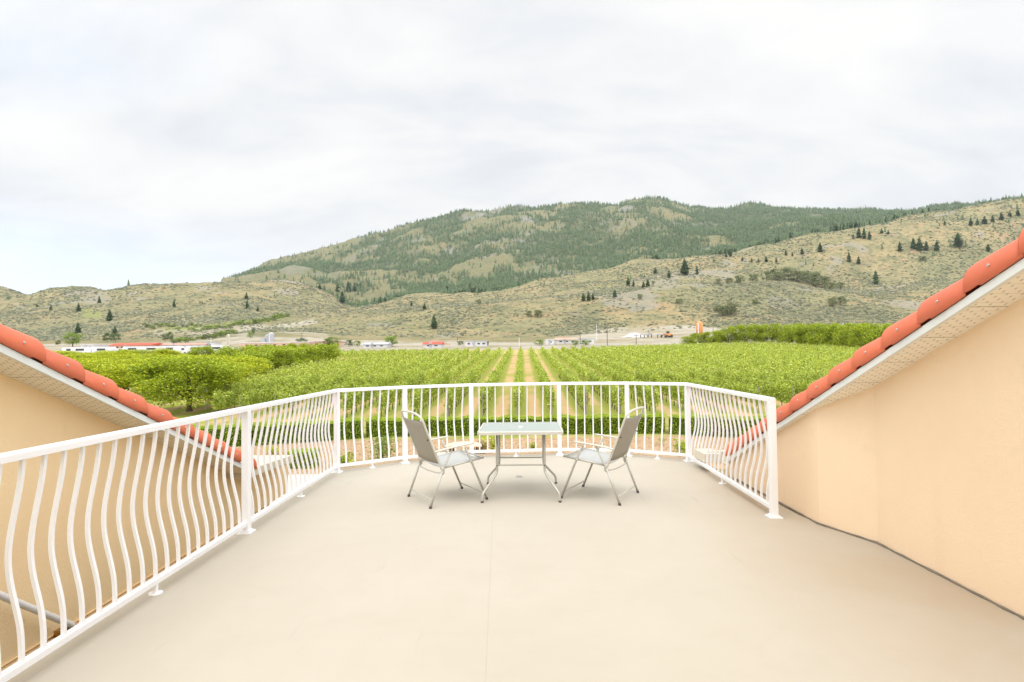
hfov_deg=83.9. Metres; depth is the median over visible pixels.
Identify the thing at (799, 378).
grapevine
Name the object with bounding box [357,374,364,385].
grapevine
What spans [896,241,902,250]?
conifer
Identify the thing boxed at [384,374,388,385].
grapevine
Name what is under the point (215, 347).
parked trailer
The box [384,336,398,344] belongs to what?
town tree
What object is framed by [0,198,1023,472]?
ground
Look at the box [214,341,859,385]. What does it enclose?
vineyard
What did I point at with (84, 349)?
parked trailer
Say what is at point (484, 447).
bronze shrub
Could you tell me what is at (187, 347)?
parked trailer
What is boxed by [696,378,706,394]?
grapevine
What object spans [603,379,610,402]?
grapevine
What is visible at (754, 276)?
olive tree
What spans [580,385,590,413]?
grapevine
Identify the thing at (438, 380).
grapevine
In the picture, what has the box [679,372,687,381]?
grapevine
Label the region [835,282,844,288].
olive tree
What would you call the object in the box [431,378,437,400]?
grapevine
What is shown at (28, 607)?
stair handrail
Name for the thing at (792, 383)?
grapevine
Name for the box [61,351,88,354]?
orchard tree
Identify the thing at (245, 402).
grapevine
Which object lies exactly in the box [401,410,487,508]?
folding chair
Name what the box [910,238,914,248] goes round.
conifer
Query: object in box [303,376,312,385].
grapevine
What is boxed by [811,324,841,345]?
windbreak tree
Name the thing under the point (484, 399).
grapevine
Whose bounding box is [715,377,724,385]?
grapevine
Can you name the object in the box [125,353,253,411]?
orchard tree
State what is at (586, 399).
trellis post
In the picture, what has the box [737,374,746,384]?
grapevine
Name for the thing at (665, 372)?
grapevine
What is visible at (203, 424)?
side yard
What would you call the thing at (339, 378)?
grapevine
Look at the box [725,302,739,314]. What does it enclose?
olive tree
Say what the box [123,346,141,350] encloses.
parked trailer
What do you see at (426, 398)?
grapevine
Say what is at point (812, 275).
olive tree
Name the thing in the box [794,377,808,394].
grapevine
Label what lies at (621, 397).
grapevine
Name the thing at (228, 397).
grapevine
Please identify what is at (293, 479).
driveway
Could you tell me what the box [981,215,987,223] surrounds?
conifer
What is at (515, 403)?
grapevine
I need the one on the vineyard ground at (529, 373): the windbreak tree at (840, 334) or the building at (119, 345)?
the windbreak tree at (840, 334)
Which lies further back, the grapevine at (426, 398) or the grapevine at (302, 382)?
the grapevine at (302, 382)
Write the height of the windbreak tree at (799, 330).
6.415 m
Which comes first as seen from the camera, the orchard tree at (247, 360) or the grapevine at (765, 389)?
the grapevine at (765, 389)
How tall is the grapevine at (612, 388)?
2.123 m
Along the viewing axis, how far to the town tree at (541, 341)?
247.86 m
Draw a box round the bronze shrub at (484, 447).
[475,440,488,453]
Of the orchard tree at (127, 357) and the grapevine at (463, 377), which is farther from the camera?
the orchard tree at (127, 357)
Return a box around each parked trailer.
[62,347,70,350]
[71,347,91,352]
[92,347,115,352]
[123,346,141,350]
[141,346,165,352]
[165,346,183,349]
[186,346,205,352]
[211,345,228,350]
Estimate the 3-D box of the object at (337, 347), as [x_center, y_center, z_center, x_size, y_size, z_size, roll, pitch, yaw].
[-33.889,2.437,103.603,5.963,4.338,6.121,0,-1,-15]
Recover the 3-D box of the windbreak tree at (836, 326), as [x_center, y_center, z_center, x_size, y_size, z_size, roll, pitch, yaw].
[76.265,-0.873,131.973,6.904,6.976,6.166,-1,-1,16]
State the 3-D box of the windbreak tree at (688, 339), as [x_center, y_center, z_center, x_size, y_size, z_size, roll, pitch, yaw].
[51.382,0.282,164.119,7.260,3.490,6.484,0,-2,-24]
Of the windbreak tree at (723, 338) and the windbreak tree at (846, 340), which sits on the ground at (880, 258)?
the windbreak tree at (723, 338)
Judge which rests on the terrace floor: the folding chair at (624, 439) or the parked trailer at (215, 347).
the folding chair at (624, 439)
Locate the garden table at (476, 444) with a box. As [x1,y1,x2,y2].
[445,441,481,453]
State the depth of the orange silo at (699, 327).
298.79 m
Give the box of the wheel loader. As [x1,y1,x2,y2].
[660,331,672,336]
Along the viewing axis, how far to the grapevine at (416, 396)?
42.26 m
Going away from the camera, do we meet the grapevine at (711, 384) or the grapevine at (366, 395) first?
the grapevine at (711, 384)
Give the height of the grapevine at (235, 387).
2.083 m
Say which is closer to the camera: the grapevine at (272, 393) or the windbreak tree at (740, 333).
the grapevine at (272, 393)
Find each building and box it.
[80,344,107,346]
[107,343,161,347]
[158,343,207,347]
[204,342,221,345]
[240,342,314,346]
[308,341,343,345]
[361,342,392,347]
[422,342,443,347]
[465,341,488,345]
[545,339,554,344]
[554,338,577,343]
[578,338,593,343]
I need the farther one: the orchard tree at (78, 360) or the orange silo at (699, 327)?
the orange silo at (699, 327)
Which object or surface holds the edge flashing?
on the terrace floor
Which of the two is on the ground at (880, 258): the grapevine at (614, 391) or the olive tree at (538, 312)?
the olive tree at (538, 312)
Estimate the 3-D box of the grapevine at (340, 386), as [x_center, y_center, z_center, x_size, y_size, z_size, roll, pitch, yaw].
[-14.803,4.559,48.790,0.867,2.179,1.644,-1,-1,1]
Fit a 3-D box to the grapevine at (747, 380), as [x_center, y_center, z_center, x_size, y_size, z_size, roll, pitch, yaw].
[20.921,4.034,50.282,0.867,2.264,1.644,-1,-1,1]
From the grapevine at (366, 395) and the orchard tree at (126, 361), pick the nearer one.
the grapevine at (366, 395)
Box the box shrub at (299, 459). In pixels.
[287,448,320,468]
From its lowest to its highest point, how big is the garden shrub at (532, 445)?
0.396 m
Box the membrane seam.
[485,479,494,681]
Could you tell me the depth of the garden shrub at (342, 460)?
25.60 m
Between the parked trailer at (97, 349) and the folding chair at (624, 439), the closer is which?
the folding chair at (624, 439)
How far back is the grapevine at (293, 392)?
45.06 m
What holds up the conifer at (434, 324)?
on the ground at (880, 258)
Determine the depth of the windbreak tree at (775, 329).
161.83 m
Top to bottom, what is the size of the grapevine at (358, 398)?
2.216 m
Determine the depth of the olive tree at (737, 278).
601.47 m
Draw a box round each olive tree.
[533,309,541,316]
[717,306,731,315]
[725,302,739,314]
[734,275,744,282]
[749,273,758,281]
[759,271,771,281]
[769,268,783,280]
[781,267,798,279]
[787,270,805,281]
[802,270,810,280]
[803,271,822,285]
[810,276,831,287]
[822,282,835,289]
[825,297,836,306]
[834,296,847,304]
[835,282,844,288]
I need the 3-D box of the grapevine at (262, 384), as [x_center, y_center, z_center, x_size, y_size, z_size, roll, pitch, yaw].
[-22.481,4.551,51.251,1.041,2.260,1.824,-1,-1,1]
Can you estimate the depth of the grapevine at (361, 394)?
46.44 m
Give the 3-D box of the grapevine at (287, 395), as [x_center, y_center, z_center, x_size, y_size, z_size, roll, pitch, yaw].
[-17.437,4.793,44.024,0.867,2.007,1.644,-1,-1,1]
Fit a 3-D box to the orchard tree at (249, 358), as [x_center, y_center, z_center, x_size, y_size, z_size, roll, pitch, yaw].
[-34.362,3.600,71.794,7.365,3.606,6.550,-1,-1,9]
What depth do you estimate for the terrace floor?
3.46 m
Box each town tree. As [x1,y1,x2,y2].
[63,332,84,346]
[101,332,111,340]
[110,332,120,341]
[167,332,173,339]
[323,337,341,343]
[344,340,353,346]
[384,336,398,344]
[533,340,544,344]
[580,340,591,344]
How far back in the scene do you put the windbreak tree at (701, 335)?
163.88 m
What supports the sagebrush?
on the ground at (880, 258)
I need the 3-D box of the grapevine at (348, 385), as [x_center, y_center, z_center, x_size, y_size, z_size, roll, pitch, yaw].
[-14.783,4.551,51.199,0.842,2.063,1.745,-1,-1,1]
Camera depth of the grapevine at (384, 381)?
53.47 m
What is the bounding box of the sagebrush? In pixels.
[0,197,1023,340]
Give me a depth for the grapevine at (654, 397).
42.30 m
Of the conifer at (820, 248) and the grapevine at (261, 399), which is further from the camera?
the conifer at (820, 248)
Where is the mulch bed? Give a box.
[235,436,734,473]
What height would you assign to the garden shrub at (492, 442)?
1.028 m
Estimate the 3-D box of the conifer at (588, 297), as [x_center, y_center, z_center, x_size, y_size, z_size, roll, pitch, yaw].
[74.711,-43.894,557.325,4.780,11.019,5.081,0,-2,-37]
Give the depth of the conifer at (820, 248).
885.82 m
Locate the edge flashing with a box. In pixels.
[340,452,728,476]
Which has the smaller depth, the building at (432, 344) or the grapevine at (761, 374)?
the grapevine at (761, 374)
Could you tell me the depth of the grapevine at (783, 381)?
48.51 m
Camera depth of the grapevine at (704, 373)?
53.81 m
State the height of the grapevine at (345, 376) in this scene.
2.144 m
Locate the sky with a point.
(142, 141)
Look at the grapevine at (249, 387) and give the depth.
48.63 m
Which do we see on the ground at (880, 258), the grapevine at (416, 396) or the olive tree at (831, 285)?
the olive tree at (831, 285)
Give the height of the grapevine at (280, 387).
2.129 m
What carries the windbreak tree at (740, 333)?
on the ground at (880, 258)
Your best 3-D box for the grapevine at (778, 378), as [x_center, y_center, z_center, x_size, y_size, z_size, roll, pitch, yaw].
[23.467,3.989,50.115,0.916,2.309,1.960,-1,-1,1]
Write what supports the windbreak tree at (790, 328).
on the vineyard ground at (529, 373)
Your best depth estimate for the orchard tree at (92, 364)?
64.64 m
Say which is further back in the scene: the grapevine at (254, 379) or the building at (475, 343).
the building at (475, 343)
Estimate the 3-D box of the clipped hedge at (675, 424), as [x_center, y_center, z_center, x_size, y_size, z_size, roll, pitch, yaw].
[14.862,5.001,33.181,11.217,1.272,2.076,-1,-1,20]
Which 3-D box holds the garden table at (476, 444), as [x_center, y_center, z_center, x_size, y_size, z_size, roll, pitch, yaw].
[-2.264,5.261,27.107,1.719,0.780,1.250,-1,-1,0]
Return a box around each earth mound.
[428,339,450,344]
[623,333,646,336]
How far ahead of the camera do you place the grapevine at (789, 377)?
52.91 m
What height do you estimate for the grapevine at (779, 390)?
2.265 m
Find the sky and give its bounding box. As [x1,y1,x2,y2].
[0,0,1023,294]
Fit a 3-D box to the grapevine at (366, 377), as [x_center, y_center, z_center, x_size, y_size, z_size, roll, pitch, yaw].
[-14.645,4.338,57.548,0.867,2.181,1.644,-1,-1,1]
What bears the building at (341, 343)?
on the ground at (880, 258)
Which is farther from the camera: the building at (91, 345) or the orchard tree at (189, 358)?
the building at (91, 345)
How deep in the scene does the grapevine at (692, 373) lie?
57.82 m
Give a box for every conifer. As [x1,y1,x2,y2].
[74,323,82,333]
[106,310,113,320]
[339,291,345,302]
[346,282,351,291]
[430,315,437,328]
[586,291,590,300]
[679,258,690,274]
[817,243,823,251]
[847,252,850,261]
[855,228,861,237]
[861,228,866,238]
[872,270,878,283]
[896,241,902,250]
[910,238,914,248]
[914,237,923,250]
[923,241,928,250]
[934,240,939,250]
[952,232,963,245]
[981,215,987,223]
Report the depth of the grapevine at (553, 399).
42.15 m
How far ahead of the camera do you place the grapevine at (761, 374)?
53.44 m
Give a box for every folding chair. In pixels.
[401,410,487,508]
[561,406,643,505]
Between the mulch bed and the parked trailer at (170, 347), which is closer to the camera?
the mulch bed
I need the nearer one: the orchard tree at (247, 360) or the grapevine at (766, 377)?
the grapevine at (766, 377)
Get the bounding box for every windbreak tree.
[679,336,703,346]
[687,332,710,343]
[705,331,722,343]
[708,330,730,343]
[720,327,739,342]
[726,325,747,342]
[733,323,757,342]
[745,325,766,342]
[752,324,777,341]
[761,323,781,342]
[770,324,792,342]
[779,325,800,343]
[782,324,797,342]
[789,323,815,345]
[790,325,815,345]
[802,325,823,345]
[805,323,824,345]
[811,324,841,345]
[812,323,839,345]
[826,322,852,345]
[830,325,861,346]
[841,323,871,346]
[847,322,870,347]
[855,323,890,343]
[860,323,888,344]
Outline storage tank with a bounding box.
[226,334,229,344]
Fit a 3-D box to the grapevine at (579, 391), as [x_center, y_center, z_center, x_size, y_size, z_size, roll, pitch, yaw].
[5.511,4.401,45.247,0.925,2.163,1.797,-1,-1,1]
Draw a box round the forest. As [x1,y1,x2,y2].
[7,193,1023,317]
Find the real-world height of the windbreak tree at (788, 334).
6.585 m
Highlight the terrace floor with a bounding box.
[7,454,1023,681]
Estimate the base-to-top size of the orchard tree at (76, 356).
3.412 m
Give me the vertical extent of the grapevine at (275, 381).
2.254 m
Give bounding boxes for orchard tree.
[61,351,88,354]
[62,354,86,358]
[64,353,99,357]
[71,357,91,362]
[77,351,115,356]
[79,358,114,373]
[84,358,131,376]
[89,354,139,360]
[90,363,163,390]
[92,351,133,355]
[94,358,141,372]
[112,363,188,390]
[116,349,149,353]
[122,353,152,357]
[125,352,160,355]
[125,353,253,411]
[133,358,192,387]
[143,347,181,356]
[147,353,197,358]
[171,355,210,376]
[190,361,263,391]
[202,354,230,358]
[207,355,268,375]
[212,355,273,383]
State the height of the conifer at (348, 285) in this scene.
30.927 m
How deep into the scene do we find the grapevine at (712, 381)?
51.30 m
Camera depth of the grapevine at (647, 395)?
43.68 m
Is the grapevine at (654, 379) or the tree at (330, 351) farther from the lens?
the tree at (330, 351)
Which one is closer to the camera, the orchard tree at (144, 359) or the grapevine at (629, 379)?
the grapevine at (629, 379)
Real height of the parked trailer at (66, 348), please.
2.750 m
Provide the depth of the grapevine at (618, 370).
57.47 m
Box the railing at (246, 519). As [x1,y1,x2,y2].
[0,382,782,681]
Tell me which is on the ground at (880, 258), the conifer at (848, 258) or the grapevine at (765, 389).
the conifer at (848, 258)
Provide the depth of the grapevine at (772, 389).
45.34 m
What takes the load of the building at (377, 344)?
on the ground at (880, 258)
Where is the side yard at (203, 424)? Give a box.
[191,423,219,426]
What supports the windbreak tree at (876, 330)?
on the vineyard ground at (529, 373)
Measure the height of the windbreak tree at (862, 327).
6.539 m
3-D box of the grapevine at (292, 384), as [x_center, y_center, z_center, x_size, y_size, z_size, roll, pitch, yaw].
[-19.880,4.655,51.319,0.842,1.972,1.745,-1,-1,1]
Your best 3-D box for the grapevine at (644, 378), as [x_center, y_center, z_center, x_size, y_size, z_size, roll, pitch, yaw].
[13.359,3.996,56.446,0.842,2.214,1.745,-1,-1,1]
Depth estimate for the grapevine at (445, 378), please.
58.70 m
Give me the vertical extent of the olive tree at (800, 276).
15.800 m
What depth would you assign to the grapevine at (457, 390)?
46.17 m
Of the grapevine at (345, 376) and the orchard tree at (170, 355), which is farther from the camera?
the orchard tree at (170, 355)
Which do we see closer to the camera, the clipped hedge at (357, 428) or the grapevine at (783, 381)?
the clipped hedge at (357, 428)
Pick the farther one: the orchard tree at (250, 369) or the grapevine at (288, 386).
the orchard tree at (250, 369)
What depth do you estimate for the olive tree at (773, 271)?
778.82 m
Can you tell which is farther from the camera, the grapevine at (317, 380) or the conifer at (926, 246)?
the conifer at (926, 246)
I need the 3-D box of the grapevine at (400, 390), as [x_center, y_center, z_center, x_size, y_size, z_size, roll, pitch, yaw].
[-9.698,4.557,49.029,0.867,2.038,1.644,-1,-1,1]
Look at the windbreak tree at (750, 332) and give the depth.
162.35 m
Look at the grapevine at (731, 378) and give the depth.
54.00 m
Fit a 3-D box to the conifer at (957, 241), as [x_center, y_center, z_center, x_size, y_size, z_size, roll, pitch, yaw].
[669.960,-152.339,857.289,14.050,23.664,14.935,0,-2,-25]
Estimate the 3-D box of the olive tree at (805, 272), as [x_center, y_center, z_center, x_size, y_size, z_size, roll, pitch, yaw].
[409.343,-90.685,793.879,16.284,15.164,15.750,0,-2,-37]
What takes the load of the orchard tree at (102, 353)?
on the vineyard ground at (529, 373)
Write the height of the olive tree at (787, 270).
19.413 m
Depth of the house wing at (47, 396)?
4.49 m
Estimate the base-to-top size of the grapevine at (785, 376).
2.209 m
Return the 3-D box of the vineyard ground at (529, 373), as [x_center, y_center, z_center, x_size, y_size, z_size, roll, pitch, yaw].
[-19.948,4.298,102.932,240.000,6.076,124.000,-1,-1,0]
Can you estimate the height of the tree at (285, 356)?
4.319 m
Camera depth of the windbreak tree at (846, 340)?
126.08 m
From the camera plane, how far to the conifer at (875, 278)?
771.02 m
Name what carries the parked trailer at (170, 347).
on the ground at (880, 258)
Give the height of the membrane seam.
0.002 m
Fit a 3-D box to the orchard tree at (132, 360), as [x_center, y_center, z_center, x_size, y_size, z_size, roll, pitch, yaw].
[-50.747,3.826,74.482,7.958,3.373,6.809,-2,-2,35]
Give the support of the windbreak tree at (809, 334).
on the vineyard ground at (529, 373)
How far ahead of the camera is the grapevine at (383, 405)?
42.49 m
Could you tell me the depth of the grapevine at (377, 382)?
51.34 m
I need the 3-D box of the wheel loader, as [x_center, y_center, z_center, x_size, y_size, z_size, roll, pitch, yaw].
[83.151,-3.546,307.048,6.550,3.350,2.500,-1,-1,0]
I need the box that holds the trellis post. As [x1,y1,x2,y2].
[585,389,586,414]
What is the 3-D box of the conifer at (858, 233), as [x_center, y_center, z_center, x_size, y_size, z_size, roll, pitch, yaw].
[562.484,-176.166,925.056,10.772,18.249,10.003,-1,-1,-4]
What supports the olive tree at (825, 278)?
on the ground at (880, 258)
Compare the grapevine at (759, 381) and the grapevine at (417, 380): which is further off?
the grapevine at (417, 380)
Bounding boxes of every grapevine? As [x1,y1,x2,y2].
[211,388,225,410]
[222,391,233,409]
[230,388,239,407]
[231,382,240,390]
[236,385,247,403]
[236,391,252,407]
[237,377,248,390]
[244,384,256,394]
[246,388,259,405]
[251,375,259,385]
[251,382,261,396]
[254,388,267,403]
[258,379,269,389]
[262,385,271,410]
[265,381,274,389]
[270,377,280,388]
[270,386,277,408]
[272,388,284,411]
[274,383,285,393]
[277,376,284,387]
[282,383,291,398]
[282,390,293,409]
[286,382,295,389]
[286,388,298,412]
[287,376,294,387]
[294,383,304,404]
[299,378,306,385]
[301,382,309,400]
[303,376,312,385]
[305,383,315,391]
[305,390,317,410]
[309,375,316,386]
[311,382,320,389]
[313,373,320,385]
[314,388,323,408]
[317,381,324,388]
[320,388,328,412]
[322,377,330,389]
[325,383,333,410]
[331,375,338,386]
[335,374,341,383]
[335,382,343,399]
[340,392,352,416]
[343,373,349,382]
[345,380,351,387]
[348,391,358,414]
[353,377,359,386]
[354,385,361,411]
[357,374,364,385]
[358,384,366,403]
[363,373,370,383]
[363,385,369,407]
[365,382,374,405]
[371,382,377,402]
[372,379,380,400]
[376,392,386,416]
[377,376,384,392]
[380,375,385,390]
[381,386,391,413]
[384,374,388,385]
[386,384,394,411]
[389,383,398,408]
[390,373,395,383]
[392,371,398,381]
[395,382,401,399]
[396,382,402,404]
[403,376,414,397]
[406,375,414,397]
[408,389,419,415]
[411,388,422,413]
[412,374,419,392]
[417,388,425,404]
[421,381,428,408]
[426,380,435,396]
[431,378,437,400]
[434,376,443,392]
[441,371,448,391]
[442,387,453,415]
[452,382,460,401]
[455,381,461,406]
[461,374,467,398]
[478,389,488,414]
[512,386,521,408]
[544,385,556,409]
[546,386,556,407]
[570,377,580,402]
[576,385,581,406]
[577,385,586,402]
[578,386,588,411]
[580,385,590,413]
[590,371,596,390]
[594,374,600,395]
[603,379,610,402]
[604,381,612,398]
[610,385,621,411]
[610,386,614,408]
[613,369,616,381]
[613,386,624,407]
[616,369,622,381]
[617,371,623,387]
[621,373,627,388]
[627,374,634,398]
[629,377,635,400]
[634,368,642,380]
[634,379,641,403]
[637,381,644,405]
[638,369,644,379]
[640,385,648,408]
[643,370,648,381]
[644,385,653,410]
[645,371,652,381]
[647,385,659,406]
[649,373,659,386]
[655,376,662,397]
[658,378,664,399]
[662,369,669,381]
[662,378,669,401]
[665,370,673,380]
[666,378,671,397]
[668,380,675,405]
[671,381,680,407]
[672,372,680,381]
[677,386,684,409]
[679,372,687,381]
[680,388,693,404]
[687,377,695,396]
[690,368,696,379]
[691,378,698,395]
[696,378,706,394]
[698,381,710,405]
[702,371,711,384]
[706,373,714,382]
[707,381,714,400]
[710,376,720,385]
[711,385,718,406]
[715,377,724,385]
[715,384,728,412]
[716,367,723,378]
[720,370,727,379]
[720,379,728,388]
[727,380,735,402]
[728,374,737,383]
[730,382,740,404]
[732,372,741,384]
[736,382,747,401]
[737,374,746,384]
[742,374,751,385]
[742,380,756,402]
[747,386,763,405]
[749,376,759,388]
[754,379,765,401]
[757,372,767,380]
[760,379,771,396]
[763,372,771,383]
[768,379,779,398]
[773,373,786,386]
[774,381,786,403]
[778,376,791,388]
[782,371,793,380]
[783,383,796,403]
[788,373,797,382]
[789,378,797,395]
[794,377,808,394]
[796,375,803,381]
[800,380,809,392]
[803,372,812,384]
[808,370,819,380]
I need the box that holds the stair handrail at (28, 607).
[0,591,76,636]
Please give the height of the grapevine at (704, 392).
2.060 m
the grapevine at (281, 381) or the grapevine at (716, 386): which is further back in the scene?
the grapevine at (281, 381)
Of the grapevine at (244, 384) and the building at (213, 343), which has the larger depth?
the building at (213, 343)
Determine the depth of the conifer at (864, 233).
915.20 m
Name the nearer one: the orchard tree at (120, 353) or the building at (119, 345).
the orchard tree at (120, 353)
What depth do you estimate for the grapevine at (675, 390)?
45.43 m
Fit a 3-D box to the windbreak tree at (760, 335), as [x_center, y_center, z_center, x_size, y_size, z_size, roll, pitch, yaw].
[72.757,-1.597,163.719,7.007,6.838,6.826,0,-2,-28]
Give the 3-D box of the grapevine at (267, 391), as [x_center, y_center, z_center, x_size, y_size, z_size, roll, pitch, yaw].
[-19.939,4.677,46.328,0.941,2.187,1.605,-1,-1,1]
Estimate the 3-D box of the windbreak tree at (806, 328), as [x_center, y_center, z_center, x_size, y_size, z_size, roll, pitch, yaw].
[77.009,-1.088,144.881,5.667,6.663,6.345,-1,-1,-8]
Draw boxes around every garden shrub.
[266,446,282,453]
[332,452,356,463]
[365,435,398,460]
[481,435,502,449]
[526,442,537,448]
[669,439,684,452]
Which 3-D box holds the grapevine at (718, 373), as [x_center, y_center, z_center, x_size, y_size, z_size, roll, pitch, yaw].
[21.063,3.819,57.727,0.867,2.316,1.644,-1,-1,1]
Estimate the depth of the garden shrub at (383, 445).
27.18 m
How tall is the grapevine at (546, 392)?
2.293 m
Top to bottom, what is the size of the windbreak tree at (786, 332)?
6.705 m
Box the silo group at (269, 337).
[261,332,273,341]
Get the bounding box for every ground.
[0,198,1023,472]
[118,346,839,422]
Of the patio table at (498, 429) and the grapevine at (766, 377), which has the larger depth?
the grapevine at (766, 377)
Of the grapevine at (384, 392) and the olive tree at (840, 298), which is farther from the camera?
the olive tree at (840, 298)
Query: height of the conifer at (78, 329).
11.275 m
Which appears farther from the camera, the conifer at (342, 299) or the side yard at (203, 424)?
the conifer at (342, 299)
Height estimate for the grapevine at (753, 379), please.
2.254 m
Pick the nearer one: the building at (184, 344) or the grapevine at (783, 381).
the grapevine at (783, 381)
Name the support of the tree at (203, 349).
on the vineyard ground at (529, 373)
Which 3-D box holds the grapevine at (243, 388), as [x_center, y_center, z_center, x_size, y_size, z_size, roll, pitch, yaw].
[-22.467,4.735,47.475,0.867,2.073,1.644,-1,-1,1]
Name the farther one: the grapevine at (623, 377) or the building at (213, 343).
the building at (213, 343)
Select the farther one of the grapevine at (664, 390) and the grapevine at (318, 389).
the grapevine at (664, 390)
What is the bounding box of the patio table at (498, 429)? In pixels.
[477,422,562,502]
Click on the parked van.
(183, 350)
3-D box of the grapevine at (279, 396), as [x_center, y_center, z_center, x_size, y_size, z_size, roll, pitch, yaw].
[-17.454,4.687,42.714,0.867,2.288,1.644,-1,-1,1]
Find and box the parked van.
[173,348,187,353]
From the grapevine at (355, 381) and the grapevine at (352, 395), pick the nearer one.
the grapevine at (352, 395)
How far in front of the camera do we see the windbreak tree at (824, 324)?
138.54 m
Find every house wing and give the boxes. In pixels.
[0,324,293,670]
[694,228,1023,619]
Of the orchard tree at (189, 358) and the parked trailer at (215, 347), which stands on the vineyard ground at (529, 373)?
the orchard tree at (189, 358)
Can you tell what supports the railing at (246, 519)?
on the terrace floor
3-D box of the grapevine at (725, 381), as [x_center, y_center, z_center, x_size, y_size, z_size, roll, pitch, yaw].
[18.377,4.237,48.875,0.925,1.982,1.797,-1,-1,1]
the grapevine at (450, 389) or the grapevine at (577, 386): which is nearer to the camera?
the grapevine at (450, 389)
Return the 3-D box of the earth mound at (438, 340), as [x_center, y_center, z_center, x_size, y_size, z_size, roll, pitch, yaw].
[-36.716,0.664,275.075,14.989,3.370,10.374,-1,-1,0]
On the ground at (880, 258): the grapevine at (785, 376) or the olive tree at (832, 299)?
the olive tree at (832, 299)
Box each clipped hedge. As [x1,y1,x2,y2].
[192,417,363,446]
[365,413,665,437]
[668,414,765,437]
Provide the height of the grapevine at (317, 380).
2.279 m
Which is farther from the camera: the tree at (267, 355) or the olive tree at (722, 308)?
the olive tree at (722, 308)
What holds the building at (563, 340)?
on the ground at (880, 258)
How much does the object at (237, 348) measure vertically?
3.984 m
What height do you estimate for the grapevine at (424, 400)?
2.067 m
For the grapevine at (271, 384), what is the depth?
52.55 m
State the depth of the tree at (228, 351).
88.26 m
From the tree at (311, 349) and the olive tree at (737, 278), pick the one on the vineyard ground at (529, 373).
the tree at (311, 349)
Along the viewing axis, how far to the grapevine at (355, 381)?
53.60 m
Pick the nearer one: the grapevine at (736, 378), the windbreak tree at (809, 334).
the grapevine at (736, 378)
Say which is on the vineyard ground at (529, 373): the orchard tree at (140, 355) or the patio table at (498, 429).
the orchard tree at (140, 355)
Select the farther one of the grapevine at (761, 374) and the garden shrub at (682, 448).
the grapevine at (761, 374)
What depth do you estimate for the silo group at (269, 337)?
284.94 m
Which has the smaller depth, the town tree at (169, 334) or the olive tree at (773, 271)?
the town tree at (169, 334)
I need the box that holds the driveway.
[269,474,319,504]
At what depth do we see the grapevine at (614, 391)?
43.84 m
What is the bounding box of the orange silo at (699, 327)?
[696,321,702,334]
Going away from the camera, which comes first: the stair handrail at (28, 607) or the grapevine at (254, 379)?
the stair handrail at (28, 607)
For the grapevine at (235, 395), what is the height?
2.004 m
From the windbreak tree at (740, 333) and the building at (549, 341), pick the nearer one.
the windbreak tree at (740, 333)
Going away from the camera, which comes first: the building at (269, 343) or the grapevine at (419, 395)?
the grapevine at (419, 395)

